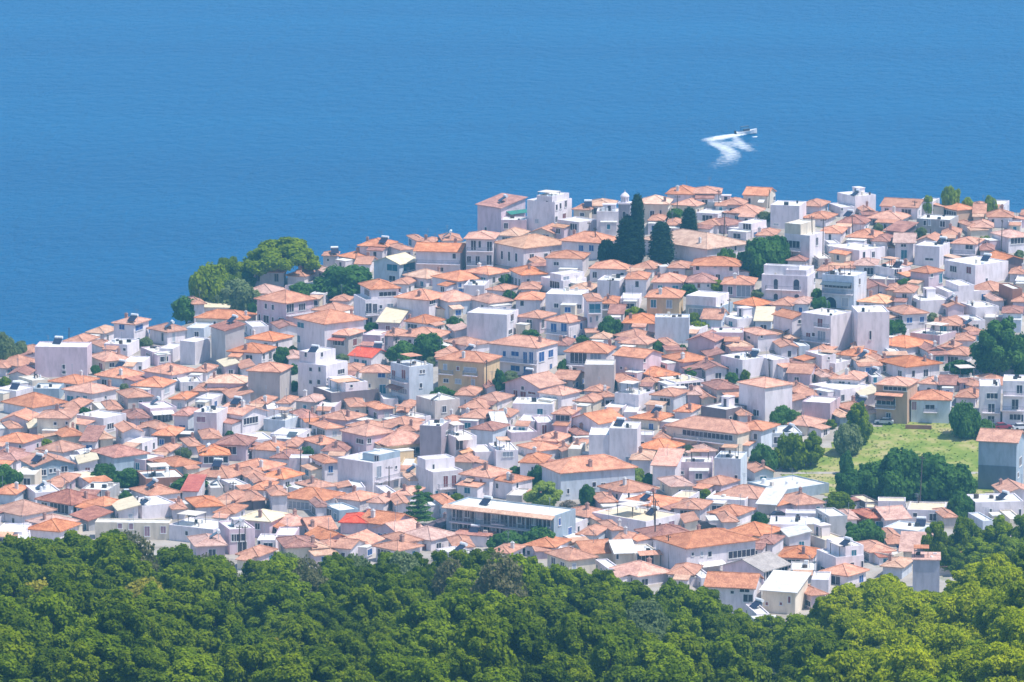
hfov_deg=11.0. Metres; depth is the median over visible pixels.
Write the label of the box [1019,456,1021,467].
window
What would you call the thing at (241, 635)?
broadleaf tree
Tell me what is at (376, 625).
broadleaf tree
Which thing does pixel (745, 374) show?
shrub
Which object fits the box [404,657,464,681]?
broadleaf tree
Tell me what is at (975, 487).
shrub
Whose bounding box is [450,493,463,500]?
shrub
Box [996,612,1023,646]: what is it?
pine tree
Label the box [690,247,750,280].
house
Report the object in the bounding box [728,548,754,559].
window
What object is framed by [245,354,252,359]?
window
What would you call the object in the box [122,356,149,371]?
house
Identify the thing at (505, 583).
bare tree
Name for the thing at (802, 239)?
house
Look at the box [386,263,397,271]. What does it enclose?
window
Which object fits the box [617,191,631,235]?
bell tower
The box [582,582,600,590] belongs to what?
broadleaf tree
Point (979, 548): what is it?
broadleaf tree
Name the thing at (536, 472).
broadleaf tree
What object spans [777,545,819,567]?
house
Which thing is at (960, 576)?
pine tree
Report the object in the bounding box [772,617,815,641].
broadleaf tree
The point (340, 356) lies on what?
shrub
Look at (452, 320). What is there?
shrub
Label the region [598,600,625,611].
broadleaf tree
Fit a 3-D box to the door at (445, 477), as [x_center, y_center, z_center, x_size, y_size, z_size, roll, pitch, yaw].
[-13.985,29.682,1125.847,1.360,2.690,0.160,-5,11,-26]
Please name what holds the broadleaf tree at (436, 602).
on the ground at (876, 570)
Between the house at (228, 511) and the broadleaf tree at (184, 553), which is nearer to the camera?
the broadleaf tree at (184, 553)
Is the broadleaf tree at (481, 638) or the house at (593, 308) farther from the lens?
the house at (593, 308)
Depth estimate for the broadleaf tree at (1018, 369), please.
1210.97 m
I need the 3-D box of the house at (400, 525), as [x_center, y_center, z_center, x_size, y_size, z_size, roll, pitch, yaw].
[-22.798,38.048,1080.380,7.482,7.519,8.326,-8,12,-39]
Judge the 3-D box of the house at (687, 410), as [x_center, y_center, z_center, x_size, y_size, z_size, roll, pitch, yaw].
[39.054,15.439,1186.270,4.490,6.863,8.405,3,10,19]
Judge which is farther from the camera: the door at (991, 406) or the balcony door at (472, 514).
the door at (991, 406)
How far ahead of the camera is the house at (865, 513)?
1093.94 m
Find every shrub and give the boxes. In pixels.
[0,376,10,385]
[14,340,27,353]
[41,438,52,445]
[79,407,90,413]
[90,365,100,373]
[118,490,131,498]
[119,383,128,389]
[139,336,152,346]
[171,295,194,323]
[175,447,191,457]
[224,431,233,435]
[247,302,256,312]
[273,346,289,363]
[288,281,313,295]
[291,363,297,374]
[291,380,297,391]
[302,446,313,454]
[336,353,348,360]
[364,322,377,331]
[421,492,433,501]
[426,357,437,365]
[445,316,463,329]
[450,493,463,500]
[498,274,510,283]
[502,289,516,298]
[504,370,518,380]
[509,465,519,473]
[521,329,540,336]
[558,499,578,507]
[576,335,588,342]
[625,306,645,315]
[635,468,644,482]
[642,473,652,483]
[653,341,662,350]
[667,208,682,218]
[680,284,697,294]
[684,367,696,376]
[684,445,693,452]
[690,312,700,321]
[690,320,708,326]
[700,488,710,498]
[710,280,722,290]
[725,372,738,382]
[740,369,750,379]
[750,512,769,523]
[751,289,763,297]
[757,211,769,220]
[811,288,821,297]
[811,296,830,308]
[825,419,836,428]
[835,466,866,496]
[839,450,853,473]
[858,459,883,497]
[873,223,883,230]
[877,447,925,498]
[897,278,909,284]
[904,451,951,499]
[914,226,926,237]
[927,312,937,320]
[932,463,975,498]
[943,359,974,374]
[967,476,977,493]
[977,418,995,435]
[1014,250,1023,257]
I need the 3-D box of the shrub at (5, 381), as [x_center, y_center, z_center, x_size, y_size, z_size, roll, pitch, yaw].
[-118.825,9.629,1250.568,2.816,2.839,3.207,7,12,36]
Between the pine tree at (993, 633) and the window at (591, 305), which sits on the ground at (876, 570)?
the pine tree at (993, 633)
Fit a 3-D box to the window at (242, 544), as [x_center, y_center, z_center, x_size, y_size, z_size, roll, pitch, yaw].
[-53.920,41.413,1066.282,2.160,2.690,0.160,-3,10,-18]
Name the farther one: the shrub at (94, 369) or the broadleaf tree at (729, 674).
the shrub at (94, 369)
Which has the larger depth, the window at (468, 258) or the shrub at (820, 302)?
the window at (468, 258)
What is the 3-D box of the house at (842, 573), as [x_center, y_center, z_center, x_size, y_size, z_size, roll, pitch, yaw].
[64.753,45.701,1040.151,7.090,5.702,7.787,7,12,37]
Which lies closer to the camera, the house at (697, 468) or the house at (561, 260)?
the house at (697, 468)
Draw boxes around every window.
[42,469,46,475]
[50,502,68,514]
[60,465,67,472]
[67,395,73,400]
[101,379,106,384]
[107,422,114,429]
[109,362,114,367]
[117,523,122,528]
[118,324,124,329]
[118,430,121,439]
[128,523,133,529]
[135,323,142,331]
[153,414,172,421]
[159,439,163,444]
[160,526,166,533]
[164,385,169,394]
[177,402,181,408]
[196,416,205,422]
[203,456,227,463]
[231,533,244,541]
[237,541,246,552]
[243,416,258,425]
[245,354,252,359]
[255,523,260,529]
[263,315,268,323]
[263,542,272,546]
[286,303,293,312]
[287,500,308,509]
[297,321,303,328]
[298,303,305,311]
[312,505,315,515]
[317,427,324,434]
[327,508,331,516]
[328,465,333,473]
[333,340,344,346]
[337,368,344,374]
[353,338,356,346]
[356,438,363,444]
[367,438,371,443]
[377,373,385,377]
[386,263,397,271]
[388,275,395,281]
[390,388,406,394]
[393,480,398,487]
[403,262,415,271]
[407,323,416,329]
[410,446,419,453]
[422,543,426,550]
[442,405,446,412]
[443,378,448,382]
[450,523,457,530]
[454,378,461,384]
[463,367,476,372]
[466,256,470,262]
[476,512,483,519]
[490,514,497,521]
[502,451,513,457]
[510,313,513,321]
[510,365,519,371]
[511,351,518,356]
[513,389,517,397]
[527,391,535,395]
[534,519,541,525]
[537,408,542,414]
[539,351,544,362]
[548,349,553,357]
[549,280,559,288]
[555,415,569,420]
[570,223,576,230]
[570,353,586,363]
[578,245,583,251]
[588,245,593,251]
[589,303,600,312]
[590,353,600,358]
[592,271,596,277]
[625,456,630,463]
[637,554,653,563]
[641,578,647,584]
[649,423,653,429]
[650,299,656,307]
[676,382,700,389]
[682,429,732,441]
[688,308,702,315]
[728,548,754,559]
[736,285,750,296]
[739,589,749,592]
[742,594,752,602]
[753,409,756,416]
[753,433,757,439]
[765,566,787,580]
[773,293,777,299]
[784,559,800,567]
[787,240,799,248]
[817,330,825,341]
[824,284,851,288]
[826,297,836,307]
[831,575,840,584]
[841,394,844,401]
[859,574,863,582]
[864,551,868,561]
[876,398,895,405]
[883,386,906,391]
[901,209,911,216]
[911,370,914,377]
[923,369,928,377]
[925,404,934,409]
[929,513,936,521]
[940,221,945,227]
[944,209,955,214]
[948,356,958,362]
[949,265,956,272]
[965,245,972,249]
[966,266,971,274]
[986,393,997,399]
[987,416,994,422]
[1009,414,1020,420]
[1010,237,1023,244]
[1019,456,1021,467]
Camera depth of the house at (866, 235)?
1308.80 m
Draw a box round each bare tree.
[121,529,135,541]
[127,531,159,571]
[225,557,238,575]
[292,554,329,590]
[298,569,326,596]
[431,555,472,595]
[470,548,529,598]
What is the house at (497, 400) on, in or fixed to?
on the ground at (876, 570)
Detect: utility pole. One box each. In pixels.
[236,525,242,556]
[243,525,247,549]
[650,491,656,524]
[654,500,658,531]
[820,219,825,255]
[919,456,924,501]
[1001,220,1002,251]
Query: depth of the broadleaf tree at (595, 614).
803.57 m
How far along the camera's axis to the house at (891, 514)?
1091.95 m
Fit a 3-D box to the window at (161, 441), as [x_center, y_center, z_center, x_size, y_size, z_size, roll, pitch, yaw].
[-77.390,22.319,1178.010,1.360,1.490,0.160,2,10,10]
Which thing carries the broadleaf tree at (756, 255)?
on the ground at (876, 570)
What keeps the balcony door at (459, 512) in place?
in the house at (489, 513)
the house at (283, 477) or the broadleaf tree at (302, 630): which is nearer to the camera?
the broadleaf tree at (302, 630)
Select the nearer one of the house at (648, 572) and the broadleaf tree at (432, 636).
the broadleaf tree at (432, 636)
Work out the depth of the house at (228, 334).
1262.32 m
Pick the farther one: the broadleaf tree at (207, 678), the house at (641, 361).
the house at (641, 361)
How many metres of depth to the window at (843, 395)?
1195.58 m
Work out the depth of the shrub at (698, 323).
1244.42 m
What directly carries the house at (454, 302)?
on the ground at (876, 570)
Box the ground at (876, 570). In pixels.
[0,206,1023,681]
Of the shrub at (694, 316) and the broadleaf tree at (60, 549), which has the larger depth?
the shrub at (694, 316)
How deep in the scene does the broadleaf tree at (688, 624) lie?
808.35 m
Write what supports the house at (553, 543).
on the ground at (876, 570)
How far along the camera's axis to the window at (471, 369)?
1211.74 m
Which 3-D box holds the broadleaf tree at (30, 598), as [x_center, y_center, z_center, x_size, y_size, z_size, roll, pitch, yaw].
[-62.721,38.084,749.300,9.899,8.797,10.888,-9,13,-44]
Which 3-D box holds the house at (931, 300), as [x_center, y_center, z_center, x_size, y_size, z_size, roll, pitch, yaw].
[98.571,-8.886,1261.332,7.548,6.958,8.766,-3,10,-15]
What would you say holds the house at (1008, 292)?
on the ground at (876, 570)
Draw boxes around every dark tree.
[597,238,616,260]
[612,214,645,264]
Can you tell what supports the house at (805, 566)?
on the ground at (876, 570)
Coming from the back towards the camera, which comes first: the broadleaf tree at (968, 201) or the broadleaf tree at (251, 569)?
the broadleaf tree at (968, 201)
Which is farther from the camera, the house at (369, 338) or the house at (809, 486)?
the house at (369, 338)
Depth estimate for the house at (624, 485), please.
1116.14 m
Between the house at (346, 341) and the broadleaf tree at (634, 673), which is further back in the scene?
the house at (346, 341)
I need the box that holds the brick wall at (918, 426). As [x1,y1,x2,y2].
[905,425,931,429]
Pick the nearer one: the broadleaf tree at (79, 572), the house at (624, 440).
the broadleaf tree at (79, 572)
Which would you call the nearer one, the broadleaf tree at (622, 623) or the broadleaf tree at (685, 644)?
the broadleaf tree at (685, 644)
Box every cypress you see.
[630,193,644,263]
[645,220,676,264]
[680,206,698,230]
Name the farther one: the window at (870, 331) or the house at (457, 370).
the window at (870, 331)
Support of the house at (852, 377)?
on the ground at (876, 570)
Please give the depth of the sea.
1780.93 m
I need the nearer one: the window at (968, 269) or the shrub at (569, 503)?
the shrub at (569, 503)
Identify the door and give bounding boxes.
[144,526,150,536]
[172,332,175,341]
[274,273,278,281]
[365,303,371,313]
[365,317,372,324]
[372,303,377,313]
[376,465,381,478]
[379,384,385,393]
[401,369,405,380]
[443,475,447,487]
[451,474,456,486]
[451,510,462,521]
[452,523,462,531]
[455,439,462,450]
[464,511,474,522]
[470,240,476,250]
[475,256,479,266]
[483,513,490,524]
[486,255,491,264]
[487,241,491,250]
[500,515,507,526]
[509,516,516,527]
[517,517,524,528]
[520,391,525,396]
[523,351,526,362]
[526,518,533,529]
[529,351,533,363]
[543,520,550,529]
[550,323,556,332]
[560,323,566,332]
[568,526,571,534]
[666,300,671,308]
[728,286,732,294]
[773,279,777,288]
[793,279,799,289]
[817,318,822,326]
[841,297,848,306]
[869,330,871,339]
[900,249,906,259]
[911,401,916,410]
[939,273,942,283]
[988,403,994,411]
[1011,399,1018,409]
[1016,385,1022,393]
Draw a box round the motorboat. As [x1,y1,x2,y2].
[734,125,756,133]
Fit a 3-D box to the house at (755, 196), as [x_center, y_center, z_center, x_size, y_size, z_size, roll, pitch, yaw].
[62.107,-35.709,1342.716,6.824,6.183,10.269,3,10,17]
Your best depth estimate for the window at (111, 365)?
1263.71 m
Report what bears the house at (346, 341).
on the ground at (876, 570)
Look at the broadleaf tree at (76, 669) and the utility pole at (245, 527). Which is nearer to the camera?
the broadleaf tree at (76, 669)
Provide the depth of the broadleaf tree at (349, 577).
823.31 m
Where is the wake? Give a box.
[706,134,756,159]
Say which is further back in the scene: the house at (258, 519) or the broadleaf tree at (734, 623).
the house at (258, 519)
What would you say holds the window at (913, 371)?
in the house at (911, 366)
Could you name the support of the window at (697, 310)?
in the house at (698, 301)
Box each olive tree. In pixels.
[280,551,306,565]
[344,553,370,566]
[389,550,422,574]
[626,597,672,632]
[639,625,667,640]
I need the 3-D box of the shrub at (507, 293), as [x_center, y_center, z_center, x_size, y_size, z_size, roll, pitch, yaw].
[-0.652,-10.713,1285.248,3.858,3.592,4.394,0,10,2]
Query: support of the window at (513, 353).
in the house at (519, 353)
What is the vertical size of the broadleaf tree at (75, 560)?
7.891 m
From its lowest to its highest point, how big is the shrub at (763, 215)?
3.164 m
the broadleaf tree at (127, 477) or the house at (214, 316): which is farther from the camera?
the house at (214, 316)
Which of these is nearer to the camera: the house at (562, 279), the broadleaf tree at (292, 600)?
the broadleaf tree at (292, 600)
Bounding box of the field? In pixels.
[781,421,993,499]
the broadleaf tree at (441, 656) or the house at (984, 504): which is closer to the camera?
the broadleaf tree at (441, 656)
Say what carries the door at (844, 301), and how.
in the house at (844, 289)
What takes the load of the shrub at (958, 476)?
on the ground at (876, 570)
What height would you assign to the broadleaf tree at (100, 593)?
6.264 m
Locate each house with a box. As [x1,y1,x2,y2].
[0,381,34,403]
[0,383,68,413]
[0,408,39,431]
[0,432,43,451]
[0,443,32,469]
[0,476,26,503]
[0,499,57,522]
[0,515,31,542]
[19,446,75,479]
[26,476,58,502]
[28,518,81,540]
[33,383,63,398]
[34,398,78,433]
[34,478,99,514]
[35,335,91,376]
[35,440,86,459]
[37,422,82,443]
[47,365,99,391]
[61,373,118,401]
[69,505,113,530]
[71,470,111,487]
[74,490,119,514]
[76,410,125,432]
[80,481,119,497]
[90,444,149,470]
[92,344,130,370]
[94,359,145,386]
[95,508,171,539]
[102,332,138,356]
[111,310,150,339]
[113,419,143,443]
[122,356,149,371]
[123,436,156,451]
[129,478,182,498]
[130,369,176,400]
[136,495,174,518]
[137,462,182,486]
[139,396,176,421]
[140,345,170,365]
[142,363,194,378]
[146,320,187,344]
[151,415,193,444]
[153,447,201,474]
[168,383,198,408]
[169,510,224,541]
[171,397,199,430]
[180,337,209,364]
[180,474,206,499]
[182,495,225,517]
[194,309,256,331]
[194,400,227,438]
[194,455,242,482]
[196,443,231,467]
[205,371,247,388]
[209,314,245,362]
[212,494,248,520]
[218,516,254,554]
[222,396,268,433]
[226,342,276,366]
[228,447,292,472]
[238,432,271,442]
[242,509,287,536]
[244,329,293,351]
[246,351,292,401]
[247,480,278,496]
[249,431,299,459]
[252,269,286,286]
[254,289,316,327]
[257,524,277,551]
[264,468,304,486]
[270,427,310,441]
[273,502,305,535]
[275,518,298,549]
[283,479,345,509]
[288,470,338,492]
[289,406,318,428]
[289,454,311,471]
[293,308,367,350]
[298,344,347,395]
[301,435,341,453]
[301,453,337,481]
[301,515,337,535]
[304,518,345,540]
[308,415,344,436]
[308,496,330,515]
[313,375,378,407]
[317,401,372,428]
[327,496,358,520]
[328,328,365,354]
[334,524,384,552]
[335,247,366,267]
[335,485,378,510]
[338,447,402,492]
[338,503,369,533]
[339,417,393,453]
[347,339,388,365]
[354,278,401,326]
[357,233,397,258]
[358,329,387,349]
[359,364,390,398]
[361,501,416,532]
[363,401,394,418]
[366,491,393,510]
[372,252,415,281]
[372,510,422,535]
[377,430,419,461]
[380,520,424,550]
[385,353,432,403]
[391,484,425,501]
[393,288,445,318]
[396,320,451,344]
[402,266,441,286]
[403,313,445,329]
[404,522,455,550]
[413,233,465,272]
[416,392,459,418]
[416,454,462,494]
[420,413,450,455]
[427,493,454,517]
[431,270,481,291]
[435,341,502,392]
[439,289,471,318]
[441,336,489,351]
[441,495,575,536]
[447,421,476,456]
[455,461,511,497]
[455,523,498,546]
[458,407,495,429]
[459,444,492,463]
[463,230,499,269]
[463,262,510,284]
[467,307,517,340]
[471,285,514,309]
[473,391,514,410]
[475,193,527,231]
[487,334,559,374]
[489,436,517,467]
[494,233,561,266]
[494,472,534,498]
[502,367,567,397]
[507,425,536,441]
[508,263,548,285]
[513,392,554,415]
[514,291,545,314]
[516,436,560,457]
[518,446,554,475]
[523,530,571,555]
[527,190,571,230]
[531,431,572,443]
[537,379,582,410]
[539,454,637,500]
[541,270,586,290]
[544,243,590,275]
[544,313,586,340]
[545,287,588,315]
[551,216,596,238]
[551,397,581,433]
[559,229,615,259]
[563,339,616,371]
[567,530,611,560]
[572,408,626,432]
[582,287,603,339]
[584,359,615,393]
[588,259,632,281]
[589,427,609,454]
[592,500,679,532]
[597,203,617,235]
[597,274,624,296]
[597,477,659,503]
[602,293,620,316]
[606,539,637,564]
[609,417,640,463]
[609,557,668,584]
[612,340,663,382]
[615,380,654,409]
[615,487,683,512]
[618,335,657,348]
[620,285,641,308]
[621,312,654,332]
[624,267,651,296]
[628,405,679,429]
[632,523,688,548]
[633,544,662,565]
[641,437,685,450]
[642,194,672,222]
[643,366,679,380]
[644,229,746,261]
[644,287,685,314]
[650,272,686,288]
[650,445,684,485]
[651,524,759,571]
[655,305,689,342]
[658,370,703,390]
[661,341,713,372]
[664,415,751,454]
[665,176,694,206]
[671,198,705,211]
[673,397,701,419]
[681,449,712,483]
[685,272,717,290]
[686,290,732,315]
[687,326,723,354]
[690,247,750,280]
[692,177,722,208]
[692,475,740,492]
[701,395,746,419]
[703,571,763,613]
[706,491,747,510]
[706,494,755,525]
[711,327,743,352]
[713,473,764,509]
[714,444,746,484]
[720,273,757,297]
[720,550,791,584]
[721,348,765,378]
[725,306,754,326]
[727,204,765,220]
[727,219,766,240]
[728,521,780,537]
[733,297,772,314]
[737,376,793,421]
[740,326,778,351]
[742,186,776,207]
[743,412,780,456]
[747,468,828,495]
[757,348,789,379]
[759,570,811,613]
[761,263,815,299]
[769,308,800,338]
[770,200,805,228]
[770,516,819,531]
[776,486,826,512]
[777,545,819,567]
[782,411,830,437]
[785,219,823,264]
[785,500,815,516]
[791,555,815,583]
[793,348,835,369]
[800,301,851,350]
[802,387,839,422]
[803,210,837,226]
[808,500,846,536]
[809,381,870,402]
[810,522,842,548]
[816,536,863,570]
[820,225,847,243]
[820,262,866,309]
[820,563,869,584]
[828,237,884,262]
[834,368,867,384]
[835,338,876,358]
[836,206,871,233]
[837,186,875,212]
[845,221,884,244]
[851,305,888,354]
[851,498,881,526]
[856,533,896,564]
[857,290,894,306]
[866,206,911,228]
[870,501,912,527]
[874,256,910,282]
[874,376,919,423]
[879,197,923,219]
[879,354,942,378]
[883,220,918,234]
[885,516,929,534]
[889,335,932,354]
[892,232,917,260]
[898,531,932,557]
[907,265,944,293]
[907,493,946,521]
[909,383,952,422]
[910,322,956,344]
[912,287,949,313]
[912,544,940,592]
[914,236,960,267]
[917,214,958,233]
[917,367,939,390]
[935,279,991,301]
[944,202,972,219]
[944,251,1007,284]
[947,346,972,362]
[950,232,984,256]
[953,387,978,406]
[967,490,1023,516]
[970,219,993,236]
[976,419,1023,489]
[979,379,1000,422]
[983,222,1023,252]
[986,200,1023,227]
[990,243,1022,272]
[991,474,1023,500]
[999,283,1021,305]
[1001,374,1023,423]
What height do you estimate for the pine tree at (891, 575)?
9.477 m
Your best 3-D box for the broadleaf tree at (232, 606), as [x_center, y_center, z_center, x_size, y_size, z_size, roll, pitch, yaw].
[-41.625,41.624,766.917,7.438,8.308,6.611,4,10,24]
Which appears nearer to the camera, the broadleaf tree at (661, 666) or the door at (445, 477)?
the broadleaf tree at (661, 666)
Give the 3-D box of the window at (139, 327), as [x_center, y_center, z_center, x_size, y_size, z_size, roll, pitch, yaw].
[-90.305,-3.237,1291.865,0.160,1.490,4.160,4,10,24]
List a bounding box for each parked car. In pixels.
[698,521,715,528]
[769,510,784,516]
[874,417,893,424]
[994,422,1011,428]
[1012,423,1023,429]
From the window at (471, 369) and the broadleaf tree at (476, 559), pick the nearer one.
the broadleaf tree at (476, 559)
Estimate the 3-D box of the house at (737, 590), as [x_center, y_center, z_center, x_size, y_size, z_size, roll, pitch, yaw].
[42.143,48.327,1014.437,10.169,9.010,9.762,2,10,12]
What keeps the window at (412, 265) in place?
in the house at (390, 268)
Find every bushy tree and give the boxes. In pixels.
[25,577,47,598]
[123,576,162,598]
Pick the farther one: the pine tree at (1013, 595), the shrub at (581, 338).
the shrub at (581, 338)
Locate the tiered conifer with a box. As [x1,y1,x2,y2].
[404,483,435,521]
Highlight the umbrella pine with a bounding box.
[236,236,320,276]
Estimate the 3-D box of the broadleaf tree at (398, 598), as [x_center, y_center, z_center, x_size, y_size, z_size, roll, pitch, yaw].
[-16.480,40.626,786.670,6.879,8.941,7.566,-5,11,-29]
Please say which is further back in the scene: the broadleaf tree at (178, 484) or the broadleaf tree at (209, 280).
the broadleaf tree at (209, 280)
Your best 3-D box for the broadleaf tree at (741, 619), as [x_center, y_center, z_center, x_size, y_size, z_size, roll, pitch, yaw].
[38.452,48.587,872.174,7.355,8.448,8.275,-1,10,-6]
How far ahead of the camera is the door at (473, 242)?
1317.58 m
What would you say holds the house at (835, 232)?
on the ground at (876, 570)
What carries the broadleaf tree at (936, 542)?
on the ground at (876, 570)
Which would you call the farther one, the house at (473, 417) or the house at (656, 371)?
the house at (656, 371)
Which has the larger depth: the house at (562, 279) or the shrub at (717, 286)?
the house at (562, 279)
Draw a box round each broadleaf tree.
[0,463,23,487]
[0,533,17,549]
[0,544,19,557]
[0,556,12,562]
[0,557,35,585]
[0,571,34,607]
[0,595,32,615]
[0,606,52,649]
[0,624,36,678]
[0,653,32,681]
[10,536,58,574]
[23,590,88,617]
[24,647,64,681]
[26,586,92,602]
[29,594,81,651]
[35,560,72,580]
[37,537,55,546]
[43,571,71,590]
[44,540,79,557]
[44,576,99,617]
[47,563,93,582]
[50,640,101,681]
[53,558,85,564]
[58,627,132,681]
[61,533,92,547]
[62,529,78,537]
[70,539,96,561]
[73,613,102,638]
[75,616,88,627]
[84,531,141,566]
[87,551,140,586]
[88,534,154,577]
[88,567,115,589]
[89,603,152,653]
[90,463,118,477]
[91,586,157,617]
[92,588,112,599]
[95,529,126,539]
[110,468,138,486]
[111,646,170,681]
[137,580,166,598]
[140,614,172,651]
[142,594,193,629]
[146,611,190,654]
[153,543,183,562]
[153,647,166,659]
[154,544,201,571]
[154,571,162,578]
[156,562,191,591]
[162,645,201,672]
[164,574,211,607]
[164,648,224,681]
[169,474,209,489]
[183,629,224,662]
[184,599,243,647]
[189,558,224,570]
[189,560,240,603]
[190,674,216,681]
[193,646,213,663]
[197,588,220,600]
[204,554,240,584]
[213,278,260,310]
[214,643,257,681]
[222,643,280,681]
[224,623,267,647]
[229,603,244,628]
[234,582,264,628]
[236,559,268,584]
[240,574,279,603]
[244,585,307,627]
[252,669,271,681]
[254,551,308,580]
[254,637,290,660]
[258,614,282,632]
[261,570,323,609]
[261,651,316,681]
[267,614,311,633]
[269,565,283,576]
[277,612,319,637]
[277,614,335,652]
[298,643,345,668]
[299,595,337,630]
[302,648,350,681]
[311,263,374,297]
[315,580,349,603]
[318,555,331,566]
[318,560,347,576]
[322,552,356,571]
[322,566,363,587]
[322,572,331,579]
[323,609,365,637]
[324,622,363,645]
[331,668,375,681]
[334,630,371,662]
[336,594,357,606]
[338,584,394,632]
[344,659,366,674]
[356,564,375,583]
[357,620,398,643]
[363,563,401,592]
[364,633,402,657]
[365,640,405,681]
[371,626,392,636]
[373,551,394,568]
[375,573,413,595]
[377,656,427,681]
[381,586,419,615]
[384,340,416,360]
[388,601,458,645]
[391,610,413,627]
[399,617,455,660]
[404,573,431,600]
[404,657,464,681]
[405,565,438,599]
[405,655,418,659]
[407,627,452,641]
[408,571,429,598]
[408,588,428,603]
[412,332,445,359]
[413,552,429,568]
[428,549,455,576]
[429,386,457,396]
[429,599,441,606]
[434,592,452,600]
[436,651,454,659]
[437,588,485,627]
[441,566,476,594]
[441,610,521,681]
[444,582,471,593]
[447,642,462,653]
[448,549,468,566]
[449,604,505,645]
[462,547,496,581]
[469,553,537,590]
[472,666,515,681]
[484,589,506,609]
[486,530,522,547]
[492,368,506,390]
[493,594,546,628]
[495,609,555,681]
[519,662,572,681]
[520,526,555,543]
[521,582,556,597]
[523,480,562,505]
[526,555,544,575]
[527,464,541,486]
[529,652,595,681]
[531,595,571,643]
[536,563,579,590]
[548,587,567,599]
[548,610,579,641]
[551,613,607,667]
[557,358,568,369]
[558,585,612,617]
[568,567,592,588]
[578,484,595,505]
[582,569,615,588]
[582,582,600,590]
[588,634,633,681]
[589,609,611,621]
[595,610,626,624]
[596,581,621,603]
[598,315,623,337]
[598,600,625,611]
[602,622,636,666]
[606,575,641,609]
[610,619,635,629]
[615,665,645,681]
[621,580,655,602]
[623,630,659,641]
[624,624,655,651]
[631,639,701,681]
[637,659,701,681]
[645,655,696,676]
[648,647,681,666]
[652,601,666,612]
[654,577,678,603]
[662,632,714,681]
[664,581,692,608]
[665,611,698,636]
[666,614,706,644]
[667,587,720,627]
[699,586,721,606]
[699,612,737,651]
[705,633,772,681]
[713,666,725,681]
[717,248,735,257]
[718,666,749,681]
[719,603,738,619]
[724,617,740,629]
[731,614,752,625]
[732,620,769,661]
[733,608,748,617]
[737,236,785,275]
[741,621,772,640]
[748,443,778,470]
[751,635,774,669]
[751,647,774,680]
[753,614,785,637]
[765,612,818,673]
[769,405,800,424]
[770,667,783,681]
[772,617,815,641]
[772,634,802,671]
[773,235,790,263]
[773,432,808,469]
[778,676,796,681]
[779,628,828,667]
[781,630,849,681]
[794,653,823,681]
[804,430,824,465]
[823,491,856,508]
[833,423,863,454]
[845,518,885,542]
[846,400,873,443]
[889,319,906,334]
[915,670,961,681]
[921,520,948,551]
[922,603,936,611]
[923,195,933,213]
[940,546,965,571]
[941,185,960,205]
[946,491,974,517]
[947,516,984,551]
[948,400,981,437]
[960,536,992,564]
[961,197,972,206]
[964,639,981,648]
[969,315,1023,375]
[977,514,1012,546]
[985,195,997,211]
[991,535,1023,562]
[1007,545,1023,578]
[1010,331,1023,374]
[1011,514,1023,543]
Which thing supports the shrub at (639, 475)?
on the ground at (876, 570)
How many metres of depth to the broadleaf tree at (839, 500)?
1109.61 m
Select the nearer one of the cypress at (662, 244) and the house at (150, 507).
the house at (150, 507)
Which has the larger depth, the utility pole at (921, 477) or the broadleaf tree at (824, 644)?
the utility pole at (921, 477)
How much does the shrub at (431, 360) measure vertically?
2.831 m
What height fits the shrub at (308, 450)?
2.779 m
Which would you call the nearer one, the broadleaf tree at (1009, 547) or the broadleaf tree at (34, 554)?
the broadleaf tree at (34, 554)
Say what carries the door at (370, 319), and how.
in the house at (374, 299)
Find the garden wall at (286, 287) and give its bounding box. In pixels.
[285,282,313,289]
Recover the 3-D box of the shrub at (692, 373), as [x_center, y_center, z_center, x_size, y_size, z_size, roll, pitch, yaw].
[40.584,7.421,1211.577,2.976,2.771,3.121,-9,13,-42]
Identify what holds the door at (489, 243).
in the house at (480, 246)
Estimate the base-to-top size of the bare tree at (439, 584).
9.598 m
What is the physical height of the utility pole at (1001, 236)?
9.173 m
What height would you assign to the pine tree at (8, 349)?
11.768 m
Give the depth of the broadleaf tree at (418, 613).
727.21 m
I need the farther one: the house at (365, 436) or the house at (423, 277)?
the house at (423, 277)
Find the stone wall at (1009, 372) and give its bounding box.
[940,369,1012,376]
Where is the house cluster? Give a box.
[0,189,1023,621]
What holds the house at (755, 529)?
on the ground at (876, 570)
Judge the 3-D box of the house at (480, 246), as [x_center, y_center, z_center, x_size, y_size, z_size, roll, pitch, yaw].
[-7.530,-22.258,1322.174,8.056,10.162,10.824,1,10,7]
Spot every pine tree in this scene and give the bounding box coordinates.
[0,332,18,359]
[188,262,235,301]
[217,256,241,278]
[240,269,256,286]
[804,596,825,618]
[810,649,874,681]
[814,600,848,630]
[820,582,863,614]
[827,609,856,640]
[833,608,864,621]
[841,616,887,652]
[856,578,873,588]
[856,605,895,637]
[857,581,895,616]
[862,643,887,663]
[868,627,939,680]
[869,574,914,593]
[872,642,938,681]
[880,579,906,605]
[886,573,904,585]
[889,597,935,634]
[894,590,931,608]
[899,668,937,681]
[912,621,938,638]
[921,623,978,645]
[925,628,965,677]
[928,592,948,604]
[934,586,961,622]
[935,581,992,642]
[937,645,971,677]
[941,579,959,593]
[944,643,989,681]
[945,561,978,592]
[958,631,973,641]
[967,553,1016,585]
[968,590,1004,636]
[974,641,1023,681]
[977,605,1023,644]
[979,567,1013,591]
[982,578,1023,629]
[989,551,1009,560]
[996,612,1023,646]
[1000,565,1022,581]
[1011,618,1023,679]
[1018,663,1023,680]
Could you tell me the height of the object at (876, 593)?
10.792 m
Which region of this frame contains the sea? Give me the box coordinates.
[0,0,1023,344]
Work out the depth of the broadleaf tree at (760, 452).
1146.24 m

